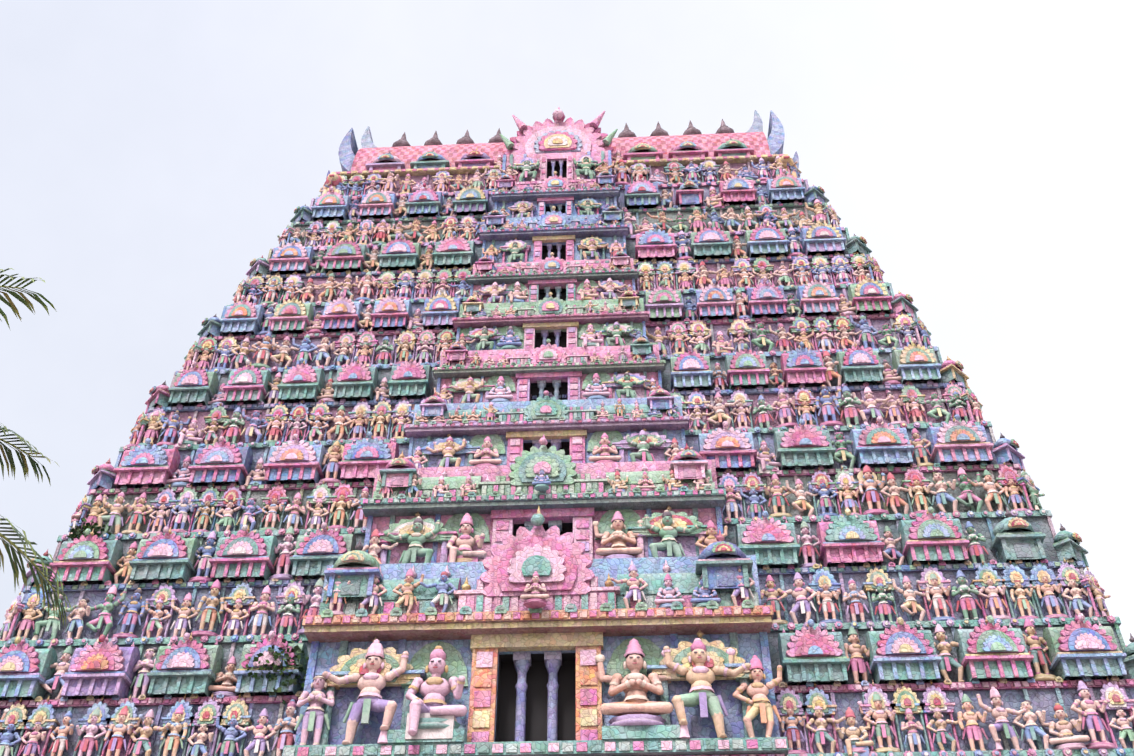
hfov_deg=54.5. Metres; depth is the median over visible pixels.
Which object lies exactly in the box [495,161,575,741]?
gopuram interiors
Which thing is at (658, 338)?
guard
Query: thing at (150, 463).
shrine
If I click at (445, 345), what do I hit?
stand
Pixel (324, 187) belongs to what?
guard
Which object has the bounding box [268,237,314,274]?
shrine
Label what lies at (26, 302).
palm tree
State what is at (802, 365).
shrine
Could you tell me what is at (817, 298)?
shrine
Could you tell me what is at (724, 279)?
statue
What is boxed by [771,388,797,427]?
stand
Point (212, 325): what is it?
kuta
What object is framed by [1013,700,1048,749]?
statue
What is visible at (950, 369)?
kuta
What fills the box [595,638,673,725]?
statue
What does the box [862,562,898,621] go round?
niche
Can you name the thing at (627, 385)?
guard
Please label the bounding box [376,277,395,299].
statue
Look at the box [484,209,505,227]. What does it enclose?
kuta
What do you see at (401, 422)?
stand
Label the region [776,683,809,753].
niche
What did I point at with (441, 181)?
stand
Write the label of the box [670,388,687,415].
niche
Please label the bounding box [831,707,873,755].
statue
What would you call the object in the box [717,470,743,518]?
niche
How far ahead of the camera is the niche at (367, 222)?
37.32 m
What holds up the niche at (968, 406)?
attached to the gopuram at (488, 618)
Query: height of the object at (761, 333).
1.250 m
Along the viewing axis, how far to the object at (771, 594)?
24.71 m
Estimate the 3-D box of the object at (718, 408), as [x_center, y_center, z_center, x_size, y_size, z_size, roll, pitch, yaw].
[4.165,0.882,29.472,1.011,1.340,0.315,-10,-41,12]
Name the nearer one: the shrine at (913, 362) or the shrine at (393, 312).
the shrine at (913, 362)
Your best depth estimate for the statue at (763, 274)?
34.14 m
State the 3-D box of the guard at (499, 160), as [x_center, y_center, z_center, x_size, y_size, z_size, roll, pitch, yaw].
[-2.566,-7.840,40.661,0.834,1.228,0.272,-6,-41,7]
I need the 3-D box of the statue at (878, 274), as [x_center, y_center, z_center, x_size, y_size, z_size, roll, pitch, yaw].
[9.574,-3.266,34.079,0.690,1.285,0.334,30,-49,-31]
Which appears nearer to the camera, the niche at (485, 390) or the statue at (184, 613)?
the statue at (184, 613)
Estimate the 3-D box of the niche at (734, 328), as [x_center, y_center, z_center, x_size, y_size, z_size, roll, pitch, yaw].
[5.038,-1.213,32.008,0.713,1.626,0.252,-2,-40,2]
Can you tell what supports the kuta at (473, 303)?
on the gopuram at (488, 618)
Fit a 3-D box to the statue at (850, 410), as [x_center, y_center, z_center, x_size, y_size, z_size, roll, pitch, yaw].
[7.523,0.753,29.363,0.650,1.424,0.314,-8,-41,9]
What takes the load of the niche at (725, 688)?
attached to the gopuram at (488, 618)
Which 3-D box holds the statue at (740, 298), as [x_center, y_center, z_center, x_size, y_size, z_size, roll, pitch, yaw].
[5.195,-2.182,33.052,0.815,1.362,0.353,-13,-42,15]
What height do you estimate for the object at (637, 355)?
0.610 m
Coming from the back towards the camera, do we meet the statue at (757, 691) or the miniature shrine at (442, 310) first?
the miniature shrine at (442, 310)
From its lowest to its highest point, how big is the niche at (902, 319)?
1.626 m
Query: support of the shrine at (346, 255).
on the gopuram at (488, 618)
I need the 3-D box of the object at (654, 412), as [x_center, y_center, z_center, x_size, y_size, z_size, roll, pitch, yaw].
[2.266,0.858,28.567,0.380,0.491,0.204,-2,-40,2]
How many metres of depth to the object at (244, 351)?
32.43 m
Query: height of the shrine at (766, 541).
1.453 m
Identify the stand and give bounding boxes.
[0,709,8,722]
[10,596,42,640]
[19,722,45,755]
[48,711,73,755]
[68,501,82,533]
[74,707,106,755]
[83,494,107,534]
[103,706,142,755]
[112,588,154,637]
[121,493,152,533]
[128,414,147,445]
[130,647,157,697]
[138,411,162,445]
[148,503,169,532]
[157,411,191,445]
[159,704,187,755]
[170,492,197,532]
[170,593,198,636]
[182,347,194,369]
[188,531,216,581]
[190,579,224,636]
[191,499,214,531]
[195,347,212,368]
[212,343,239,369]
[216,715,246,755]
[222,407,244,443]
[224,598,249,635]
[233,279,248,303]
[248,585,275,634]
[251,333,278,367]
[256,304,274,334]
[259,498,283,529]
[260,278,280,303]
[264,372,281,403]
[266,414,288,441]
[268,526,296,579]
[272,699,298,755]
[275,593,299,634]
[279,229,288,246]
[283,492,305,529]
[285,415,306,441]
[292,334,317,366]
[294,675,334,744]
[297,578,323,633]
[305,230,321,246]
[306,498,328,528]
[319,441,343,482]
[323,228,341,245]
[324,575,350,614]
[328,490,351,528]
[347,182,362,195]
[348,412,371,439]
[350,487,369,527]
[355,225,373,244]
[355,271,377,300]
[356,342,372,363]
[365,180,376,194]
[370,407,390,438]
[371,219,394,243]
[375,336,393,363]
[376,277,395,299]
[377,474,392,497]
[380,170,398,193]
[391,411,411,438]
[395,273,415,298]
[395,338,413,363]
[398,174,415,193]
[408,399,425,417]
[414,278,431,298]
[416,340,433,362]
[432,174,449,192]
[434,384,452,403]
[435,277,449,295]
[435,335,454,361]
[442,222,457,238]
[442,353,451,366]
[457,355,466,365]
[474,213,487,240]
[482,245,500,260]
[483,402,496,421]
[484,170,501,190]
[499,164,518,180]
[578,178,586,188]
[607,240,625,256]
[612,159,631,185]
[614,398,624,417]
[618,348,626,360]
[624,212,635,234]
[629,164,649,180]
[629,329,647,338]
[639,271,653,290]
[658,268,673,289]
[668,326,690,354]
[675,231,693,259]
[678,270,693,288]
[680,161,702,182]
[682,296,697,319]
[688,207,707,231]
[701,166,717,181]
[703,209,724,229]
[711,362,727,389]
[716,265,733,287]
[722,481,741,517]
[730,401,751,428]
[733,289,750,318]
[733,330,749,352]
[739,487,766,517]
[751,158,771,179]
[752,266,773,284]
[752,395,773,427]
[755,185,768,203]
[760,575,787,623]
[764,474,791,516]
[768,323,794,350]
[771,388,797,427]
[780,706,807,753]
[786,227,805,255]
[789,165,799,177]
[793,399,816,426]
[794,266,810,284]
[796,521,822,567]
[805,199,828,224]
[807,480,837,515]
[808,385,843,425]
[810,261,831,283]
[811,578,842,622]
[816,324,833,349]
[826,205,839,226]
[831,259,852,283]
[836,483,860,514]
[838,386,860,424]
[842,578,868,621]
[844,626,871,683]
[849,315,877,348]
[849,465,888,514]
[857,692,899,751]
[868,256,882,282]
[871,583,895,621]
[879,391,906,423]
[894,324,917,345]
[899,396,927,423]
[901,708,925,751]
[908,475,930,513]
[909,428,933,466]
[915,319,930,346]
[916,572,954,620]
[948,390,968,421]
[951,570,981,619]
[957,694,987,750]
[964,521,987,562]
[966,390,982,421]
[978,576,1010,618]
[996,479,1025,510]
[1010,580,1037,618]
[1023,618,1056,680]
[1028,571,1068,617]
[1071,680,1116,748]
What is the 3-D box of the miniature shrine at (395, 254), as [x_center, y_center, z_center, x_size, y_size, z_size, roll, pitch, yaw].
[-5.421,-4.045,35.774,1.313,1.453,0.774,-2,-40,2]
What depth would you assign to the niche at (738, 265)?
34.41 m
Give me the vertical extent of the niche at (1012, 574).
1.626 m
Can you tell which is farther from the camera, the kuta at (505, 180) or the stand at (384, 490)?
the kuta at (505, 180)
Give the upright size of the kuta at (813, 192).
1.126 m
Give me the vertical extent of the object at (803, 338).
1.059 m
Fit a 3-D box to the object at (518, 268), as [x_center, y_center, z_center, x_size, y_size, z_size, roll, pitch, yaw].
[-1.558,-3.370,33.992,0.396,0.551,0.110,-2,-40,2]
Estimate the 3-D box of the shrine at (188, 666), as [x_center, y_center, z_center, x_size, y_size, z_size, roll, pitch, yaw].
[-8.296,6.236,24.002,1.395,1.453,0.774,-2,-40,2]
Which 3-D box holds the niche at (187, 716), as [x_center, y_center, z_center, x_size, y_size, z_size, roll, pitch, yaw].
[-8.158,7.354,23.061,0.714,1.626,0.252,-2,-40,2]
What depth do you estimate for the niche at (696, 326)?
32.10 m
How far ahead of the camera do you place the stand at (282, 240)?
37.14 m
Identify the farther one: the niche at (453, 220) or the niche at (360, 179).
the niche at (360, 179)
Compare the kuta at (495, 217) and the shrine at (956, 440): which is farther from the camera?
the kuta at (495, 217)
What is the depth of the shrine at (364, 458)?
28.33 m
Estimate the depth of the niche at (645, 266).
34.53 m
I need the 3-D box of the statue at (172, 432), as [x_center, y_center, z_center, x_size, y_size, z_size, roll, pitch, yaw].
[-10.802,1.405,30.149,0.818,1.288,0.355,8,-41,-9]
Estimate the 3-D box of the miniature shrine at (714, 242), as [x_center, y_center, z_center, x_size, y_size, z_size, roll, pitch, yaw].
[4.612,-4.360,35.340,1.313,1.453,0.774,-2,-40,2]
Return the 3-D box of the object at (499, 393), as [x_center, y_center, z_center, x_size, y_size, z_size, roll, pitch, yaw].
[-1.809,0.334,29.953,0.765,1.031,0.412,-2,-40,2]
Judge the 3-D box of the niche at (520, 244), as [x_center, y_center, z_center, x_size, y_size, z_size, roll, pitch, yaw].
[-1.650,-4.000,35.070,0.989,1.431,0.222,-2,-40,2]
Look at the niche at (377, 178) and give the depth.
39.72 m
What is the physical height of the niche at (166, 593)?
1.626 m
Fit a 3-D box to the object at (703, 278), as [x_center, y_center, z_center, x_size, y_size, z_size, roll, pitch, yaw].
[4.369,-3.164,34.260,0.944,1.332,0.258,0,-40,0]
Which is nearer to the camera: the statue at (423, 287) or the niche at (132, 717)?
the niche at (132, 717)
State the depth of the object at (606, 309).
32.13 m
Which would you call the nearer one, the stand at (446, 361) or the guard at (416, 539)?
the guard at (416, 539)
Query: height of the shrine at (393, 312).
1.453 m
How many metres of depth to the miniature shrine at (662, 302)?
32.73 m
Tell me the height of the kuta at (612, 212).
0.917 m
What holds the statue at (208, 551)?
on the gopuram at (488, 618)
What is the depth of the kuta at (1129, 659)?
22.96 m
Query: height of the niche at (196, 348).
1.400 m
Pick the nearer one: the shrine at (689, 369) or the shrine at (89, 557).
the shrine at (89, 557)
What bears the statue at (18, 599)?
attached to the gopuram at (488, 618)
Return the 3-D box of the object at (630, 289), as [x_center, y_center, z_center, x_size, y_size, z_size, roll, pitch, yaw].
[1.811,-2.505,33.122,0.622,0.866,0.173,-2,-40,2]
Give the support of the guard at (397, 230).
on the gopuram at (488, 618)
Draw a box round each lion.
[322,173,341,195]
[775,155,796,177]
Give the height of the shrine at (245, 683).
1.453 m
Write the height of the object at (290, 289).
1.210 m
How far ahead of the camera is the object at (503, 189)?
37.49 m
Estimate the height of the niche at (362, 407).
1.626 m
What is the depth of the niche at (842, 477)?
27.20 m
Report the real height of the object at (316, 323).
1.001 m
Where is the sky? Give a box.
[0,0,1133,644]
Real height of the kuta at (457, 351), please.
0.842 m
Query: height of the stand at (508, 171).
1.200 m
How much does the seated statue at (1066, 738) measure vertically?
0.998 m
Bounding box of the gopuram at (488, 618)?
[0,108,1133,755]
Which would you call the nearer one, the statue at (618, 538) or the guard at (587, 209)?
the statue at (618, 538)
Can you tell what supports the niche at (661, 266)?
attached to the gopuram at (488, 618)
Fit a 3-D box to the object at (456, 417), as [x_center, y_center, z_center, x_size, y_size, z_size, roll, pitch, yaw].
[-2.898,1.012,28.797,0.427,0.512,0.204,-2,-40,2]
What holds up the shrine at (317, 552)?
on the gopuram at (488, 618)
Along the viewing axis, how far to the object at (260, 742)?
22.76 m
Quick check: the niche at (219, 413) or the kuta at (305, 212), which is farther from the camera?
the kuta at (305, 212)
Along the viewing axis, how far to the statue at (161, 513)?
27.65 m
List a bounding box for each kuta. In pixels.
[21,549,52,591]
[86,459,115,495]
[145,380,170,413]
[197,314,221,342]
[246,255,269,275]
[290,204,312,222]
[324,538,382,600]
[366,151,405,170]
[379,451,417,487]
[410,149,449,168]
[419,392,447,415]
[445,341,468,359]
[455,148,494,166]
[462,294,483,311]
[475,255,494,269]
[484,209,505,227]
[496,174,514,189]
[596,170,614,183]
[602,204,623,219]
[611,251,629,264]
[618,289,638,305]
[623,141,662,159]
[630,335,652,353]
[647,385,673,408]
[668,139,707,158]
[670,443,707,478]
[676,179,703,206]
[695,529,752,588]
[714,137,753,156]
[804,185,828,204]
[845,234,871,257]
[891,291,918,317]
[940,356,968,388]
[992,433,1024,470]
[1052,523,1088,567]
[1123,633,1133,678]
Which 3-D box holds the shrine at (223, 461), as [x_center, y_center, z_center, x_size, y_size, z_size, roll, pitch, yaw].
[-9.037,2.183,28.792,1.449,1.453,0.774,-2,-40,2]
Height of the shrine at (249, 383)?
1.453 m
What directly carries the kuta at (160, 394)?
on the gopuram at (488, 618)
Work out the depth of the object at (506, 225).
35.66 m
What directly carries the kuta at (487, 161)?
on the gopuram at (488, 618)
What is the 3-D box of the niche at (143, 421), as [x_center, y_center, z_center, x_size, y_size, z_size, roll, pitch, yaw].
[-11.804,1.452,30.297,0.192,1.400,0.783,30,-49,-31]
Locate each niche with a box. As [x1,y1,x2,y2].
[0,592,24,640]
[0,697,27,755]
[12,584,51,639]
[17,697,59,755]
[72,495,90,528]
[73,695,110,755]
[101,695,142,755]
[131,411,148,445]
[141,405,167,444]
[141,579,179,637]
[146,485,176,532]
[157,694,194,755]
[169,484,198,531]
[184,341,201,368]
[186,694,222,755]
[191,484,219,531]
[198,335,218,369]
[201,402,229,443]
[213,333,238,368]
[214,483,245,530]
[214,692,253,755]
[220,579,257,635]
[233,279,249,302]
[245,273,265,303]
[259,482,290,529]
[261,272,284,303]
[263,402,289,441]
[274,576,306,634]
[278,225,293,244]
[280,272,304,302]
[284,401,310,441]
[304,220,324,246]
[305,481,330,528]
[306,400,332,440]
[315,637,426,744]
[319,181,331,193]
[321,219,342,245]
[328,481,356,527]
[333,330,357,365]
[340,175,347,195]
[346,174,366,195]
[347,399,372,439]
[354,329,378,364]
[356,218,375,243]
[363,173,383,194]
[370,397,393,438]
[375,269,397,299]
[377,512,457,563]
[390,398,413,438]
[394,327,417,363]
[395,268,416,298]
[414,267,435,297]
[415,328,437,362]
[415,434,480,467]
[432,171,452,191]
[433,266,454,296]
[435,327,455,361]
[440,214,460,240]
[442,375,494,403]
[452,266,470,296]
[458,214,476,240]
[461,325,505,350]
[474,284,512,302]
[484,169,501,189]
[500,238,530,262]
[509,199,535,217]
[515,154,537,181]
[575,153,597,178]
[575,197,600,214]
[577,235,606,259]
[591,280,630,299]
[595,321,636,345]
[602,370,655,398]
[612,428,677,461]
[628,506,708,557]
[630,163,649,183]
[637,260,656,290]
[647,630,754,737]
[653,259,675,289]
[664,162,684,183]
[666,319,690,354]
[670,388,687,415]
[673,258,695,289]
[685,389,709,429]
[689,318,710,353]
[699,160,719,182]
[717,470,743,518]
[727,317,751,352]
[727,388,752,428]
[731,256,754,286]
[741,469,766,517]
[751,256,773,286]
[756,202,776,228]
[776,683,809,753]
[787,162,801,177]
[789,253,812,285]
[789,315,814,349]
[792,385,818,426]
[801,681,839,753]
[807,467,838,515]
[808,565,843,622]
[809,254,833,283]
[810,314,836,349]
[822,205,840,226]
[829,253,853,283]
[831,314,855,349]
[834,467,861,514]
[848,251,870,283]
[859,680,899,751]
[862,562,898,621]
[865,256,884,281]
[890,680,931,751]
[892,311,917,347]
[898,381,927,423]
[900,465,932,512]
[911,316,930,346]
[916,561,954,620]
[919,679,960,751]
[941,380,970,421]
[961,386,982,421]
[970,560,1011,619]
[995,462,1027,510]
[1000,560,1039,618]
[1017,469,1039,510]
[1028,559,1066,617]
[1056,557,1093,617]
[1080,567,1104,616]
[1098,676,1133,747]
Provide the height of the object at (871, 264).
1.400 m
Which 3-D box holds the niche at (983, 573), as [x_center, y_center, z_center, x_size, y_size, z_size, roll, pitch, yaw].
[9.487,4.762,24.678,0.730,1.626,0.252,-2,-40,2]
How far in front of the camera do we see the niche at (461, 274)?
34.79 m
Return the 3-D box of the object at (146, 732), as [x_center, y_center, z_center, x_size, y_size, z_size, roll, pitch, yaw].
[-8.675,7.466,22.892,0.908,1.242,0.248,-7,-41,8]
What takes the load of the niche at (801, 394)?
attached to the gopuram at (488, 618)
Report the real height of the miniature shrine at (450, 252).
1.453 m
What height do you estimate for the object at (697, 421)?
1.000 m
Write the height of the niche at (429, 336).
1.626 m
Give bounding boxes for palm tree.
[0,268,70,624]
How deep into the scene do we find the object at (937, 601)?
24.50 m
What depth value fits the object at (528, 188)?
37.42 m
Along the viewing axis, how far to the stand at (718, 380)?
30.56 m
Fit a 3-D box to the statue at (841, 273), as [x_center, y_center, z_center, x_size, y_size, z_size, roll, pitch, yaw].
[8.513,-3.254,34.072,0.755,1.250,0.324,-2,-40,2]
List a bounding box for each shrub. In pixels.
[63,517,111,540]
[245,638,308,704]
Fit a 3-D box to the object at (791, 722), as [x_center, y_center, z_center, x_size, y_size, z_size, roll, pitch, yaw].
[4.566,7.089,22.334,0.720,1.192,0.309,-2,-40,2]
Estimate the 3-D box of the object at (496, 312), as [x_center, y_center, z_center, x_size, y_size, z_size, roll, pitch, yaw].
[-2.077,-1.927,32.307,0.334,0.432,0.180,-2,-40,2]
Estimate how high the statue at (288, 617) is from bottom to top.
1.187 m
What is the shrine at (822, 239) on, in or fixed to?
on the gopuram at (488, 618)
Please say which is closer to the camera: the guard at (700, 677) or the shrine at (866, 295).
the guard at (700, 677)
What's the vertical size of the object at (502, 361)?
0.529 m
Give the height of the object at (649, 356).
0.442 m
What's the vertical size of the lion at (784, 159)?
1.715 m
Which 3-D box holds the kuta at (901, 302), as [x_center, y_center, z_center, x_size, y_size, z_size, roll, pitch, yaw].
[10.000,-2.240,32.771,0.844,1.126,0.594,30,-49,-31]
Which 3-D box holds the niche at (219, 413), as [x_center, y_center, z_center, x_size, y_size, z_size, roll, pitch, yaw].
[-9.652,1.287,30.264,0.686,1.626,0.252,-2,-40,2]
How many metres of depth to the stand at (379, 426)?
29.82 m
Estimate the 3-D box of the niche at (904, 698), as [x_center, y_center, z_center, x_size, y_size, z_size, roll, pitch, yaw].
[6.952,6.880,22.409,0.714,1.626,0.252,-2,-40,2]
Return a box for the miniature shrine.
[990,507,1045,562]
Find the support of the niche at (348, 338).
attached to the gopuram at (488, 618)
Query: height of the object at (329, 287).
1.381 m
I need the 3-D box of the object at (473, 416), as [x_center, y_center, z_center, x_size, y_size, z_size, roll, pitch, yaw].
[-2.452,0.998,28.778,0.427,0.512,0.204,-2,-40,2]
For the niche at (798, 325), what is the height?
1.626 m
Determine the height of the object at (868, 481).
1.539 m
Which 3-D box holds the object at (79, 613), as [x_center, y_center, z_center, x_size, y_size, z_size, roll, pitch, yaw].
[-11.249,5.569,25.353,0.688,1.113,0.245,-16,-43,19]
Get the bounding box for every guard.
[0,600,17,640]
[32,594,77,639]
[97,492,140,533]
[317,178,331,196]
[322,639,408,744]
[384,516,440,562]
[387,221,413,242]
[426,436,466,466]
[450,377,484,402]
[466,327,496,349]
[478,282,505,302]
[494,155,501,164]
[498,241,526,262]
[508,158,539,181]
[508,202,533,217]
[573,156,603,178]
[578,200,602,214]
[580,239,608,260]
[598,278,625,298]
[603,322,634,345]
[612,150,622,160]
[613,372,646,397]
[625,430,665,461]
[644,510,700,556]
[646,327,674,354]
[661,638,750,738]
[773,208,799,228]
[852,387,891,424]
[976,686,1026,749]
[1022,474,1044,509]
[1082,574,1110,616]
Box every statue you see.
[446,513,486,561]
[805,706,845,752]
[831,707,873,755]
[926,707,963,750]
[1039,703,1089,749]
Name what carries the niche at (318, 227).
attached to the gopuram at (488, 618)
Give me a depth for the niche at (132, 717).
23.16 m
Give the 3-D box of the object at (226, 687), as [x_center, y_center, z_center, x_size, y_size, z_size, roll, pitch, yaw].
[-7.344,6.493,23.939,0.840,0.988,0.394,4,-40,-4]

